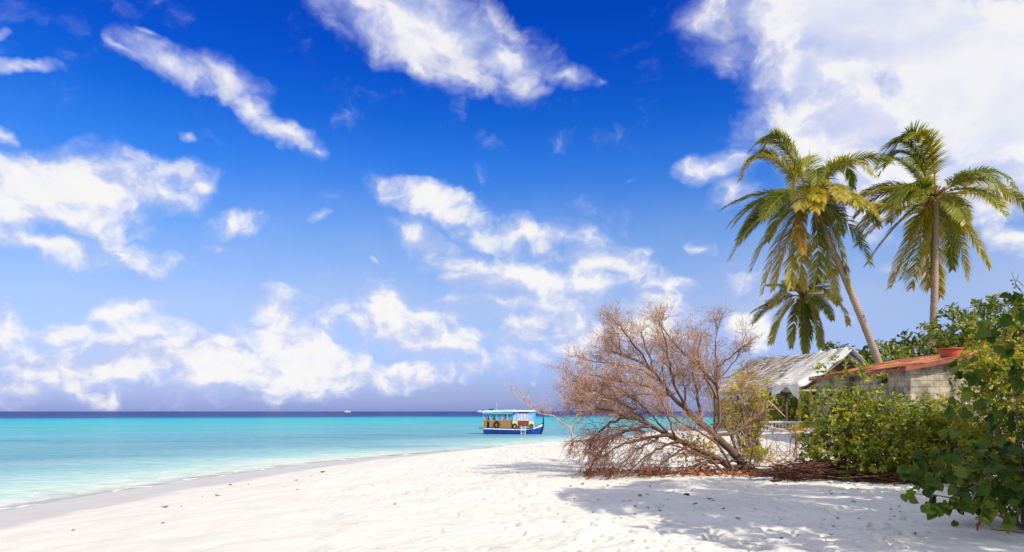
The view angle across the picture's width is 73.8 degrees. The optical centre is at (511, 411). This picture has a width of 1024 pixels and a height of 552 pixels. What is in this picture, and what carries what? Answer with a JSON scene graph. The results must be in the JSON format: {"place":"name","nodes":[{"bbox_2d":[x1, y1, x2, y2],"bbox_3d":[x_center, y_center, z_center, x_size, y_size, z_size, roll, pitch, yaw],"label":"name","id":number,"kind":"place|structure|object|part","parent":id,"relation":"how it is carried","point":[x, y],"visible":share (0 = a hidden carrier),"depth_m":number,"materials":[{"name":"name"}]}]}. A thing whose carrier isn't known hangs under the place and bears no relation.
{"place":"outdoors","nodes":[
{"label":"outdoors","id":0,"kind":"place"},
{"bbox_2d":[0,426,1023,551],"bbox_3d":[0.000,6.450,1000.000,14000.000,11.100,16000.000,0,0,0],"label":"sand","id":1,"kind":"structure","parent":0,"point":[523,494],"depth_m":12.26,"materials":[{"name":"white sand"}]},
{"bbox_2d":[505,376,584,445],"bbox_3d":[1.756,-0.039,35.080,4.319,3.714,1.260,0,0,0],"label":"bare shrub","id":2,"kind":"object","parent":1,"relation":"on","point":[542,410],"visible":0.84,"depth_m":34.98,"materials":[{"name":"brown wood"}]},
{"bbox_2d":[539,294,784,479],"bbox_3d":[4.167,-0.755,18.418,7.024,5.071,5.206,0,0,0],"label":"dead tree","id":3,"kind":"object","parent":1,"relation":"on","point":[583,384],"visible":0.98,"depth_m":17.85,"materials":[{"name":"brown wood"}]},
{"bbox_2d":[583,466,763,477],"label":"leaf litter","id":4,"kind":"object","parent":1,"relation":"on","point":[735,473],"visible":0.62,"depth_m":17.33,"materials":[{"name":"brown plant"}]},
{"bbox_2d":[677,434,717,462],"bbox_3d":[5.852,1.175,21.514,1.402,0.947,0.892,0,0,0],"label":"seedling bush","id":5,"kind":"object","parent":1,"relation":"on","point":[696,455],"visible":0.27,"depth_m":21.40,"materials":[{"name":"beige plant"}]},
{"bbox_2d":[716,363,777,455],"bbox_3d":[7.881,-0.045,23.029,1.918,3.231,1.809,0,0,0],"label":"beach bush","id":6,"kind":"object","parent":1,"relation":"on","point":[739,413],"visible":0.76,"depth_m":22.92,"materials":[{"name":"green plant"}]},
{"bbox_2d":[742,444,773,465],"bbox_3d":[7.114,1.294,19.767,0.936,0.730,0.822,0,0,-34],"label":"seedling bush","id":7,"kind":"object","parent":1,"relation":"on","point":[763,451],"visible":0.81,"depth_m":19.73,"materials":[{"name":"yellow plant"}]},
{"bbox_2d":[709,395,816,428],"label":"beach bush","id":8,"kind":"object","parent":1,"relation":"on","point":[792,406],"visible":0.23,"depth_m":41.58,"materials":[{"name":"green plant"}]},
{"bbox_2d":[726,400,811,464],"bbox_3d":[8.079,0.638,21.695,3.896,2.022,4.066,0,0,0],"label":"brush pile","id":9,"kind":"object","parent":1,"relation":"on","point":[771,453],"visible":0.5,"depth_m":21.82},
{"bbox_2d":[761,421,815,433],"bbox_3d":[12.787,0.758,30.300,3.292,0.631,0.200,0,0,25],"label":"picket railing","id":10,"kind":"object","parent":1,"relation":"on","point":[782,422],"visible":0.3,"depth_m":30.59,"materials":[{"name":"white paint"}]},
{"bbox_2d":[709,347,871,429],"bbox_3d":[14.831,-1.037,35.965,6.015,4.468,9.700,0,0,-12],"label":"beach hut","id":11,"kind":"object","parent":1,"relation":"on","point":[790,376],"visible":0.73,"depth_m":33.77,"materials":[{"name":"wood"}]},
{"bbox_2d":[789,423,808,456],"bbox_3d":[9.373,0.951,22.280,0.653,1.186,0.465,0,0,31],"label":"seedling bush","id":12,"kind":"object","parent":1,"relation":"on","point":[793,427],"visible":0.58,"depth_m":22.24,"materials":[{"name":"yellow plant"}]},
{"bbox_2d":[749,267,850,427],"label":"palm tree","id":13,"kind":"object","parent":1,"relation":"on","point":[806,307],"visible":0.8,"depth_m":40.71,"materials":[{"name":"green plant"}]},
{"bbox_2d":[718,126,906,377],"bbox_3d":[15.685,-6.827,35.761,8.424,16.164,7.439,0,0,39],"label":"palm tree","id":14,"kind":"object","parent":1,"relation":"on","point":[818,203],"visible":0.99,"depth_m":35.85,"materials":[{"name":"green plant"}]},
{"bbox_2d":[819,340,889,369],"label":"broadleaf tree","id":15,"kind":"object","parent":1,"relation":"on","point":[830,344],"visible":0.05,"depth_m":42.94,"materials":[{"name":"green plant"}]},
{"bbox_2d":[728,454,984,484],"bbox_3d":[8.522,1.391,16.684,6.227,0.703,3.201,0,0,0],"label":"brush pile","id":16,"kind":"object","parent":1,"relation":"on","point":[816,469],"visible":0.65,"depth_m":16.01,"materials":[{"name":"brown plant"}]},
{"bbox_2d":[787,355,1017,481],"bbox_3d":[9.375,0.143,16.556,4.878,3.150,3.210,0,0,0],"label":"beach cabbage bush","id":17,"kind":"object","parent":1,"relation":"on","point":[871,448],"visible":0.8,"depth_m":16.34,"materials":[{"name":"green plant"}]},
{"bbox_2d":[855,321,957,369],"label":"broadleaf tree","id":18,"kind":"object","parent":1,"relation":"on","point":[893,351],"visible":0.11,"depth_m":43.24,"materials":[{"name":"green plant"}]},
{"bbox_2d":[809,344,1019,442],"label":"block house","id":19,"kind":"structure","parent":1,"relation":"on","point":[913,377],"depth_m":22.34,"materials":[{"name":"concrete"}]},
{"bbox_2d":[937,348,963,357],"bbox_3d":[14.400,-1.913,22.400,0.746,0.297,0.747,0,0,0],"label":"plastic tub","id":20,"kind":"object","parent":19,"relation":"on","point":[946,352],"visible":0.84,"depth_m":22.16,"materials":[{"name":"plastic"}]},
{"bbox_2d":[845,117,1023,354],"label":"palm tree","id":21,"kind":"object","parent":1,"relation":"on","point":[942,214],"visible":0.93,"depth_m":35.86,"materials":[{"name":"green plant"}]},
{"bbox_2d":[896,274,1023,533],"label":"broadleaf bush","id":22,"kind":"object","parent":1,"relation":"on","point":[1009,493],"visible":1,"depth_m":8.88,"materials":[{"name":"green plant"}]},
{"bbox_2d":[921,291,1023,358],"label":"broadleaf tree","id":23,"kind":"object","parent":1,"relation":"on","point":[959,340],"visible":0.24,"depth_m":32.53,"materials":[{"name":"green plant"}]},
{"bbox_2d":[947,315,1023,480],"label":"beach bush","id":24,"kind":"object","parent":1,"relation":"on","point":[988,359],"visible":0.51,"depth_m":14.17,"materials":[{"name":"green plant"}]},
{"bbox_2d":[0,411,1023,510],"bbox_3d":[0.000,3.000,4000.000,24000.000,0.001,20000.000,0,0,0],"label":"sea","id":25,"kind":"structure","parent":0,"point":[49,455],"depth_m":70.15,"materials":[{"name":"liquid"}]},
{"bbox_2d":[482,404,543,433],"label":"passenger boat","id":26,"kind":"object","parent":25,"relation":"on","point":[524,418],"visible":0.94,"depth_m":89.09,"materials":[{"name":"blue paint"}]},
{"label":"window frame","id":27,"kind":"part","parent":26,"relation":"part of","materials":[{"name":"blue glass"}]},
{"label":"door panel","id":28,"kind":"part","parent":26,"relation":"part of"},
{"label":"window frame","id":29,"kind":"part","parent":26,"relation":"part of","materials":[{"name":"white paint"}]},
{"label":"window frame","id":30,"kind":"part","parent":26,"relation":"part of","materials":[{"name":"blue glass"}]},
{"bbox_2d":[0,0,1023,410],"label":"sky","id":31,"kind":"structure","parent":0,"point":[206,205],"materials":[{"name":"blue"}]}
]}

